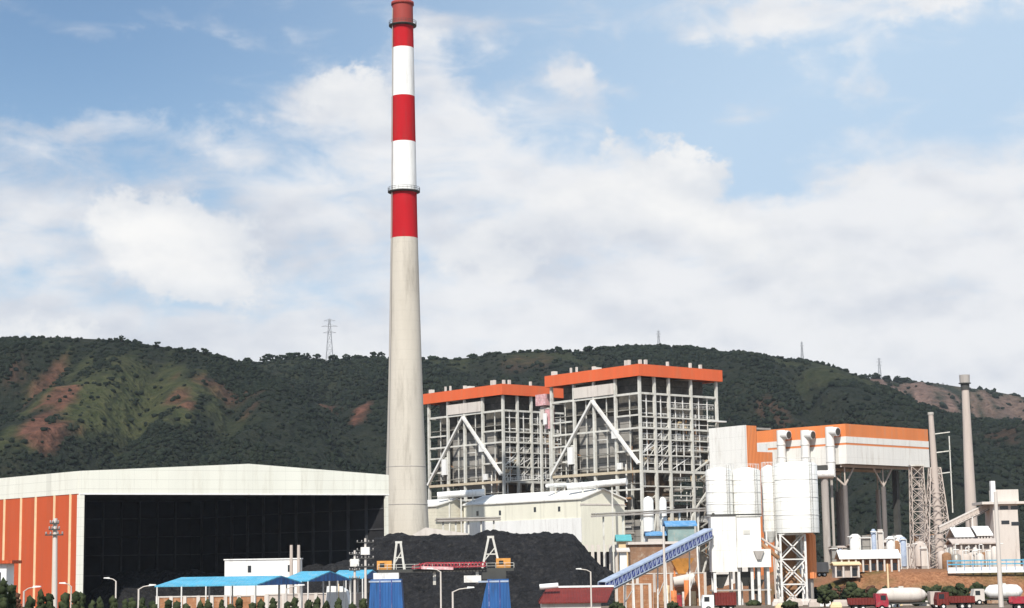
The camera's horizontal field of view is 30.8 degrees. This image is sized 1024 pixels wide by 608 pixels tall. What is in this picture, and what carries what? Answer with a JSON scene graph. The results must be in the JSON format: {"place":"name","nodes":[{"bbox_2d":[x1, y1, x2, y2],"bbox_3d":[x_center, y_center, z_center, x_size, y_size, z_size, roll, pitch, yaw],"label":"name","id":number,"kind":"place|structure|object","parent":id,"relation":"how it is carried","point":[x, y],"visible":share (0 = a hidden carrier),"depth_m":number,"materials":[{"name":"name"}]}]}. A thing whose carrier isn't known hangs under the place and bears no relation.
{"place":"outdoors","nodes":[
{"label":"outdoors","id":0,"kind":"place"},
{"bbox_2d":[0,338,374,477],"bbox_3d":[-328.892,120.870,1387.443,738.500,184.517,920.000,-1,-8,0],"label":"hill","id":1,"kind":"structure","parent":0,"point":[118,402],"depth_m":1226.51,"materials":[{"name":"plant"}]},
{"bbox_2d":[0,335,383,477],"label":"hillside scrub","id":2,"kind":"object","parent":1,"relation":"on","point":[203,457],"visible":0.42,"depth_m":1224.13,"materials":[{"name":"plant"}]},
{"bbox_2d":[158,594,267,607],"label":"brick wall","id":3,"kind":"structure","parent":0,"point":[192,601],"depth_m":326.01,"materials":[{"name":"brick"}]},
{"bbox_2d":[265,592,363,607],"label":"brick wall","id":4,"kind":"structure","parent":0,"point":[312,597],"depth_m":340.87,"materials":[{"name":"brick"}]},
{"bbox_2d":[326,584,349,607],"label":"tank","id":5,"kind":"object","parent":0,"point":[340,596],"visible":0.6,"depth_m":314.27,"materials":[{"name":"metal"}]},
{"bbox_2d":[0,0,1023,396],"label":"sky","id":6,"kind":"structure","parent":0,"point":[843,179],"materials":[{"name":"blue"}]},
{"bbox_2d":[615,583,651,607],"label":"brick wall","id":7,"kind":"structure","parent":0,"point":[642,595],"depth_m":395.08,"materials":[{"name":"brick"}]},
{"bbox_2d":[252,348,1023,564],"bbox_3d":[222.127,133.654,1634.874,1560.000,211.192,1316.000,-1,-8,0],"label":"hill","id":8,"kind":"structure","parent":0,"point":[818,377],"depth_m":1425.16,"materials":[{"name":"plant"}]},
{"bbox_2d":[321,319,335,360],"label":"transmission tower","id":9,"kind":"structure","parent":8,"relation":"on","point":[328,326],"depth_m":1715.33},
{"bbox_2d":[249,344,1023,561],"bbox_3d":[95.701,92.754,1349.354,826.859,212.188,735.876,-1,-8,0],"label":"hillside scrub","id":10,"kind":"object","parent":8,"relation":"on","point":[784,388],"visible":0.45,"depth_m":1520.99,"materials":[{"name":"plant"}]},
{"bbox_2d":[626,541,696,583],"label":"slag building","id":11,"kind":"structure","parent":0,"point":[639,551],"depth_m":515.21,"materials":[{"name":"concrete"}]},
{"bbox_2d":[636,572,706,607],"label":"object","id":12,"kind":"structure","parent":0,"point":[651,578],"depth_m":420.14,"materials":[{"name":"brick"}]},
{"bbox_2d":[800,562,828,576],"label":"parked truck","id":13,"kind":"object","parent":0,"point":[822,569],"visible":0.6,"depth_m":418.42,"materials":[{"name":"metal"}]},
{"bbox_2d":[683,601,1011,607],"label":"yard apron","id":14,"kind":"object","parent":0,"point":[993,605],"visible":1,"depth_m":345.00,"materials":[{"name":"concrete"}]},
{"bbox_2d":[700,592,736,607],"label":"parked truck","id":15,"kind":"object","parent":14,"relation":"on","point":[724,599],"visible":1,"depth_m":324.67,"materials":[{"name":"metal"}]},
{"bbox_2d":[781,600,798,607],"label":"garden shrub","id":16,"kind":"object","parent":14,"relation":"on","point":[789,604],"visible":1,"depth_m":339.81,"materials":[{"name":"green plant"}]},
{"bbox_2d":[817,585,833,607],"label":"garden shrub","id":17,"kind":"object","parent":14,"relation":"on","point":[825,595],"visible":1,"depth_m":341.77,"materials":[{"name":"green plant"}]},
{"bbox_2d":[843,581,860,599],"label":"garden shrub","id":18,"kind":"object","parent":14,"relation":"on","point":[850,588],"visible":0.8,"depth_m":344.17,"materials":[{"name":"green plant"}]},
{"bbox_2d":[853,587,867,597],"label":"garden shrub","id":19,"kind":"object","parent":14,"relation":"on","point":[859,592],"visible":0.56,"depth_m":343.09,"materials":[{"name":"green plant"}]},
{"bbox_2d":[847,593,888,607],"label":"parked truck","id":20,"kind":"object","parent":14,"relation":"on","point":[879,600],"visible":1,"depth_m":312.74,"materials":[{"name":"metal"}]},
{"bbox_2d":[877,586,940,607],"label":"tanker truck","id":21,"kind":"object","parent":14,"relation":"on","point":[900,595],"visible":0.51,"depth_m":324.91,"materials":[{"name":"metal"}]},
{"bbox_2d":[942,585,958,595],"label":"garden shrub","id":22,"kind":"object","parent":14,"relation":"on","point":[952,590],"visible":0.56,"depth_m":345.53,"materials":[{"name":"green plant"}]},
{"bbox_2d":[933,592,974,607],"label":"parked truck","id":23,"kind":"object","parent":14,"relation":"on","point":[942,599],"visible":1,"depth_m":316.69,"materials":[{"name":"metal"}]},
{"bbox_2d":[955,583,969,595],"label":"garden shrub","id":24,"kind":"object","parent":14,"relation":"on","point":[962,589],"visible":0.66,"depth_m":348.31,"materials":[{"name":"green plant"}]},
{"bbox_2d":[970,583,1022,604],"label":"tanker truck","id":25,"kind":"object","parent":14,"relation":"on","point":[990,591],"visible":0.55,"depth_m":344.61,"materials":[{"name":"metal"}]},
{"bbox_2d":[994,492,1003,606],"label":"lamp pole","id":26,"kind":"object","parent":14,"relation":"on","point":[999,577],"visible":1,"depth_m":326.57,"materials":[{"name":"metal"}]},
{"bbox_2d":[1009,596,1023,607],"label":"parked truck","id":27,"kind":"object","parent":14,"relation":"on","point":[1016,601],"visible":1,"depth_m":304.82,"materials":[{"name":"metal"}]},
{"bbox_2d":[706,565,1023,604],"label":"embankment","id":28,"kind":"structure","parent":0,"point":[915,578],"depth_m":437.95,"materials":[{"name":"red soil"}]},
{"bbox_2d":[776,430,791,533],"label":"steam duct","id":29,"kind":"object","parent":28,"relation":"on","point":[782,435],"visible":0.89,"depth_m":670.47,"materials":[{"name":"metal"}]},
{"bbox_2d":[817,465,833,568],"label":"duct header","id":30,"kind":"object","parent":28,"relation":"on","point":[824,473],"visible":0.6,"depth_m":647.68,"materials":[{"name":"white paint"}]},
{"bbox_2d":[800,430,815,461],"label":"steam duct","id":31,"kind":"object","parent":30,"relation":"attached to","point":[806,435],"visible":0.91,"depth_m":662.74,"materials":[{"name":"metal"}]},
{"bbox_2d":[825,427,840,545],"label":"steam duct","id":32,"kind":"object","parent":28,"relation":"on","point":[831,433],"visible":0.96,"depth_m":654.52,"materials":[{"name":"metal"}]},
{"bbox_2d":[829,561,860,577],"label":"pale shed","id":33,"kind":"structure","parent":28,"relation":"on","point":[844,569],"depth_m":437.41,"materials":[{"name":"concrete"}]},
{"bbox_2d":[847,534,860,549],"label":"process tank","id":34,"kind":"object","parent":28,"relation":"on","point":[855,542],"visible":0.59,"depth_m":536.53,"materials":[{"name":"white metal"}]},
{"bbox_2d":[859,535,871,549],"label":"process tank","id":35,"kind":"object","parent":28,"relation":"on","point":[866,542],"visible":0.57,"depth_m":520.08,"materials":[{"name":"metal"}]},
{"bbox_2d":[834,549,900,571],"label":"pale shed","id":36,"kind":"structure","parent":28,"relation":"on","point":[873,560],"depth_m":442.67,"materials":[{"name":"metal"}]},
{"bbox_2d":[870,529,877,549],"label":"process tank","id":37,"kind":"object","parent":28,"relation":"on","point":[874,538],"visible":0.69,"depth_m":529.69,"materials":[{"name":"metal"}]},
{"bbox_2d":[877,529,883,549],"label":"process tank","id":38,"kind":"object","parent":28,"relation":"on","point":[880,537],"visible":0.55,"depth_m":559.33,"materials":[{"name":"metal"}]},
{"bbox_2d":[885,536,894,548],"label":"process tank","id":39,"kind":"object","parent":28,"relation":"on","point":[890,542],"visible":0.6,"depth_m":514.82,"materials":[{"name":"white metal"}]},
{"bbox_2d":[898,537,907,568],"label":"process tank","id":40,"kind":"object","parent":28,"relation":"on","point":[904,555],"visible":0.89,"depth_m":557.18,"materials":[{"name":"metal"}]},
{"bbox_2d":[912,541,924,568],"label":"process tank","id":41,"kind":"object","parent":28,"relation":"on","point":[917,544],"visible":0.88,"depth_m":551.50,"materials":[{"name":"metal"}]},
{"bbox_2d":[908,465,930,568],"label":"lattice mast","id":42,"kind":"object","parent":28,"relation":"on","point":[922,488],"visible":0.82,"depth_m":571.30,"materials":[{"name":"metal"}]},
{"bbox_2d":[919,546,928,568],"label":"process tank","id":43,"kind":"object","parent":28,"relation":"on","point":[924,557],"visible":1,"depth_m":545.67,"materials":[{"name":"metal"}]},
{"bbox_2d":[930,535,935,567],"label":"process tank","id":44,"kind":"object","parent":28,"relation":"on","point":[932,549],"visible":0.34,"depth_m":571.72,"materials":[{"name":"metal"}]},
{"bbox_2d":[924,412,952,568],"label":"lattice mast","id":45,"kind":"object","parent":28,"relation":"on","point":[935,480],"visible":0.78,"depth_m":556.99,"materials":[{"name":"metal"}]},
{"bbox_2d":[942,549,958,568],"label":"process tank","id":46,"kind":"object","parent":28,"relation":"on","point":[946,556],"visible":0.62,"depth_m":458.68,"materials":[{"name":"metal"}]},
{"bbox_2d":[945,527,974,538],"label":"pale shed","id":47,"kind":"structure","parent":28,"relation":"on","point":[960,533],"depth_m":488.75,"materials":[{"name":"metal"}]},
{"bbox_2d":[952,550,967,566],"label":"process tank","id":48,"kind":"object","parent":28,"relation":"on","point":[956,556],"visible":0.57,"depth_m":450.96,"materials":[{"name":"white metal"}]},
{"bbox_2d":[937,501,989,533],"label":"inclined conveyor","id":49,"kind":"object","parent":28,"relation":"on","point":[964,517],"visible":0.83,"depth_m":515.24,"materials":[{"name":"metal"}]},
{"bbox_2d":[944,538,995,553],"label":"pale shed","id":50,"kind":"structure","parent":28,"relation":"on","point":[987,543],"depth_m":476.93,"materials":[{"name":"metal"}]},
{"bbox_2d":[970,526,992,538],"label":"pale shed","id":51,"kind":"structure","parent":28,"relation":"on","point":[981,531],"depth_m":493.04,"materials":[{"name":"metal"}]},
{"bbox_2d":[947,559,1023,572],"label":"blue fence","id":52,"kind":"object","parent":28,"relation":"on","point":[981,569],"visible":0.9,"depth_m":437.31,"materials":[{"name":"metal"}]},
{"bbox_2d":[972,481,1023,566],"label":"transfer tower","id":53,"kind":"structure","parent":28,"relation":"on","point":[1008,503],"depth_m":511.37,"materials":[{"name":"concrete"}]},
{"bbox_2d":[870,378,1023,419],"bbox_3d":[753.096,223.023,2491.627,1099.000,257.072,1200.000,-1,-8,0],"label":"hill","id":54,"kind":"structure","parent":0,"point":[987,405],"depth_m":2459.22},
{"bbox_2d":[879,378,1023,420],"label":"hillside scrub","id":55,"kind":"object","parent":54,"relation":"on","point":[945,406],"visible":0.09,"depth_m":2478.71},
{"label":"ground","id":56,"kind":"structure","parent":0,"visible":0},
{"bbox_2d":[0,577,7,607],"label":"cypress tree","id":57,"kind":"object","parent":56,"relation":"on","point":[3,594],"visible":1,"depth_m":164.14,"materials":[{"name":"green plant"}]},
{"bbox_2d":[0,560,21,593],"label":"gate kiosk","id":58,"kind":"object","parent":56,"relation":"on","point":[7,570],"visible":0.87,"depth_m":198.46,"materials":[{"name":"white paint"}]},
{"bbox_2d":[7,584,16,607],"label":"cypress tree","id":59,"kind":"object","parent":56,"relation":"on","point":[11,597],"visible":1,"depth_m":165.72,"materials":[{"name":"green plant"}]},
{"bbox_2d":[36,588,45,607],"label":"cypress tree","id":60,"kind":"object","parent":56,"relation":"on","point":[40,602],"visible":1,"depth_m":164.30,"materials":[{"name":"green plant"}]},
{"bbox_2d":[45,593,54,607],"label":"cypress tree","id":61,"kind":"object","parent":56,"relation":"on","point":[49,598],"visible":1,"depth_m":164.90,"materials":[{"name":"green plant"}]},
{"bbox_2d":[45,518,62,607],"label":"utility pole","id":62,"kind":"object","parent":56,"relation":"on","point":[55,528],"visible":1,"depth_m":203.10,"materials":[{"name":"metal"}]},
{"bbox_2d":[58,592,69,607],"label":"cypress tree","id":63,"kind":"object","parent":56,"relation":"on","point":[64,602],"visible":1,"depth_m":165.96,"materials":[{"name":"green plant"}]},
{"bbox_2d":[71,591,80,607],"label":"cypress tree","id":64,"kind":"object","parent":56,"relation":"on","point":[76,598],"visible":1,"depth_m":160.43,"materials":[{"name":"green plant"}]},
{"bbox_2d":[0,464,388,607],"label":"coal shed","id":65,"kind":"structure","parent":56,"relation":"on","point":[208,519],"depth_m":517.48,"materials":[{"name":"white paint"}]},
{"bbox_2d":[84,563,323,607],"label":"coal heap","id":66,"kind":"object","parent":56,"relation":"on","point":[130,582],"visible":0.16,"depth_m":494.65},
{"bbox_2d":[155,576,303,607],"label":"blue canopy","id":67,"kind":"object","parent":56,"relation":"on","point":[230,581],"visible":0.92,"depth_m":285.75,"materials":[{"name":"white metal"}]},
{"bbox_2d":[224,558,302,594],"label":"white cabin","id":68,"kind":"object","parent":56,"relation":"on","point":[261,567],"visible":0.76,"depth_m":396.06,"materials":[{"name":"paint"}]},
{"bbox_2d":[289,545,292,592],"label":"steel post","id":69,"kind":"object","parent":56,"relation":"on","point":[291,566],"visible":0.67,"depth_m":395.91,"materials":[{"name":"metal"}]},
{"bbox_2d":[297,545,299,592],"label":"steel post","id":70,"kind":"object","parent":56,"relation":"on","point":[298,563],"visible":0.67,"depth_m":395.99,"materials":[{"name":"metal"}]},
{"bbox_2d":[279,571,350,607],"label":"blue canopy","id":71,"kind":"object","parent":56,"relation":"on","point":[310,576],"visible":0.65,"depth_m":302.96,"materials":[{"name":"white metal"}]},
{"bbox_2d":[349,550,359,603],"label":"switch pole","id":72,"kind":"object","parent":56,"relation":"on","point":[354,562],"visible":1,"depth_m":301.58,"materials":[{"name":"concrete"}]},
{"bbox_2d":[336,570,376,597],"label":"blue canopy","id":73,"kind":"object","parent":56,"relation":"on","point":[348,573],"visible":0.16,"depth_m":340.58,"materials":[{"name":"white metal"}]},
{"bbox_2d":[356,538,373,602],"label":"switch pole","id":74,"kind":"object","parent":56,"relation":"on","point":[365,551],"visible":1,"depth_m":296.88,"materials":[{"name":"metal"}]},
{"bbox_2d":[386,0,428,534],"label":"striped chimney","id":75,"kind":"object","parent":56,"relation":"on","point":[407,495],"visible":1,"depth_m":561.53,"materials":[{"name":"concrete"}]},
{"bbox_2d":[369,536,513,607],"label":"yard gantry","id":76,"kind":"object","parent":56,"relation":"on","point":[386,586],"visible":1,"depth_m":324.10,"materials":[{"name":"metal"}]},
{"bbox_2d":[412,561,485,569],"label":"red boom","id":77,"kind":"object","parent":76,"relation":"on","point":[438,567],"visible":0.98,"depth_m":324.51,"materials":[{"name":"paint"}]},
{"bbox_2d":[413,527,469,536],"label":"lean to shed","id":78,"kind":"object","parent":56,"relation":"on","point":[425,531],"visible":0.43,"depth_m":510.79,"materials":[{"name":"metal"}]},
{"bbox_2d":[427,498,466,532],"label":"pump hall","id":79,"kind":"structure","parent":56,"relation":"on","point":[438,508],"depth_m":635.99,"materials":[{"name":"metal"}]},
{"bbox_2d":[303,529,614,607],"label":"coal heap","id":80,"kind":"object","parent":56,"relation":"on","point":[543,557],"visible":0.5,"depth_m":465.07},
{"bbox_2d":[437,489,484,532],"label":"white duct","id":81,"kind":"object","parent":56,"relation":"on","point":[472,493],"visible":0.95,"depth_m":636.17,"materials":[{"name":"metal"}]},
{"bbox_2d":[436,517,500,533],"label":"pipe rack","id":82,"kind":"object","parent":56,"relation":"on","point":[468,519],"visible":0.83,"depth_m":543.33,"materials":[{"name":"metal"}]},
{"bbox_2d":[423,380,579,501],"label":"boiler house","id":83,"kind":"structure","parent":56,"relation":"on","point":[488,437],"depth_m":700.63,"materials":[{"name":"grey metal"}]},
{"bbox_2d":[462,488,626,568],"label":"turbine hall","id":84,"kind":"structure","parent":56,"relation":"on","point":[566,511],"depth_m":602.49,"materials":[{"name":"white paint"}]},
{"bbox_2d":[535,394,554,491],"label":"hoist housing","id":85,"kind":"object","parent":56,"relation":"on","point":[543,400],"visible":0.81,"depth_m":666.36,"materials":[{"name":"metal"}]},
{"bbox_2d":[538,583,613,607],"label":"red roofed store","id":86,"kind":"structure","parent":56,"relation":"on","point":[554,595],"depth_m":298.68,"materials":[{"name":"metal"}]},
{"bbox_2d":[567,478,627,572],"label":"white duct","id":87,"kind":"object","parent":56,"relation":"on","point":[611,483],"visible":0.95,"depth_m":595.49,"materials":[{"name":"metal"}]},
{"bbox_2d":[615,548,629,570],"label":"workshop hut","id":88,"kind":"object","parent":56,"relation":"on","point":[622,558],"visible":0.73,"depth_m":466.40,"materials":[{"name":"white paint"}]},
{"bbox_2d":[614,534,631,583],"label":"workshop hut","id":89,"kind":"object","parent":56,"relation":"on","point":[621,540],"visible":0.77,"depth_m":526.83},
{"bbox_2d":[545,360,726,577],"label":"boiler house","id":90,"kind":"structure","parent":56,"relation":"on","point":[642,428],"depth_m":640.33,"materials":[{"name":"grey metal"}]},
{"bbox_2d":[643,496,653,541],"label":"vertical vessel","id":91,"kind":"object","parent":56,"relation":"on","point":[648,522],"visible":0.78,"depth_m":548.37,"materials":[{"name":"white paint"}]},
{"bbox_2d":[591,508,706,571],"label":"pipe rack","id":92,"kind":"object","parent":56,"relation":"on","point":[641,513],"visible":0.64,"depth_m":539.73,"materials":[{"name":"metal"}]},
{"bbox_2d":[598,528,712,607],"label":"inclined conveyor","id":93,"kind":"object","parent":56,"relation":"on","point":[638,569],"visible":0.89,"depth_m":385.16,"materials":[{"name":"metal"}]},
{"bbox_2d":[643,531,667,541],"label":"workshop hut","id":94,"kind":"object","parent":56,"relation":"on","point":[654,536],"visible":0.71,"depth_m":541.49,"materials":[{"name":"metal"}]},
{"bbox_2d":[659,497,666,541],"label":"vertical vessel","id":95,"kind":"object","parent":56,"relation":"on","point":[662,503],"visible":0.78,"depth_m":548.98,"materials":[{"name":"white paint"}]},
{"bbox_2d":[662,526,666,607],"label":"lamp pole","id":96,"kind":"object","parent":56,"relation":"on","point":[664,575],"visible":1,"depth_m":296.78,"materials":[{"name":"metal"}]},
{"bbox_2d":[663,521,696,540],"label":"workshop hut","id":97,"kind":"object","parent":56,"relation":"on","point":[677,530],"visible":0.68,"depth_m":538.81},
{"bbox_2d":[671,558,694,606],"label":"mixer machine","id":98,"kind":"object","parent":56,"relation":"on","point":[681,565],"visible":0.81,"depth_m":411.91,"materials":[{"name":"orange paint"}]},
{"bbox_2d":[684,580,688,605],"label":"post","id":99,"kind":"object","parent":56,"relation":"on","point":[686,592],"visible":0.68,"depth_m":400.11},
{"bbox_2d":[705,463,733,591],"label":"cement silo","id":100,"kind":"object","parent":56,"relation":"on","point":[719,490],"visible":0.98,"depth_m":397.86,"materials":[{"name":"white metal"}]},
{"bbox_2d":[706,513,770,605],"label":"batching tower","id":101,"kind":"structure","parent":56,"relation":"on","point":[735,544],"depth_m":395.23,"materials":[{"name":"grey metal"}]},
{"bbox_2d":[709,425,774,585],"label":"white tower","id":102,"kind":"structure","parent":56,"relation":"on","point":[738,446],"depth_m":602.92,"materials":[{"name":"metal"}]},
{"bbox_2d":[732,463,761,604],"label":"cement silo","id":103,"kind":"object","parent":56,"relation":"on","point":[746,481],"visible":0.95,"depth_m":398.15,"materials":[{"name":"white metal"}]},
{"bbox_2d":[761,462,779,598],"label":"cement silo","id":104,"kind":"object","parent":56,"relation":"on","point":[768,502],"visible":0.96,"depth_m":402.43,"materials":[{"name":"white metal"}]},
{"bbox_2d":[761,535,797,600],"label":"screw conveyor","id":105,"kind":"object","parent":56,"relation":"on","point":[791,564],"visible":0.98,"depth_m":402.58,"materials":[{"name":"metal"}]},
{"bbox_2d":[776,533,807,600],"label":"silo trestle","id":106,"kind":"object","parent":56,"relation":"on","point":[803,583],"visible":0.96,"depth_m":396.94,"materials":[{"name":"white metal"}]},
{"bbox_2d":[774,457,819,532],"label":"cement silo","id":107,"kind":"object","parent":106,"relation":"on","point":[796,498],"visible":1,"depth_m":397.23,"materials":[{"name":"white metal"}]},
{"bbox_2d":[802,533,816,598],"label":"orange vessel","id":108,"kind":"object","parent":56,"relation":"on","point":[811,556],"visible":0.62,"depth_m":402.72,"materials":[{"name":"metal"}]},
{"bbox_2d":[757,424,929,568],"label":"air cooled condenser","id":109,"kind":"object","parent":56,"relation":"on","point":[876,450],"visible":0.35,"depth_m":672.23,"materials":[{"name":"metal"}]},
{"bbox_2d":[958,374,977,526],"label":"slim chimney","id":110,"kind":"object","parent":56,"relation":"on","point":[969,476],"visible":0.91,"depth_m":896.63,"materials":[{"name":"concrete"}]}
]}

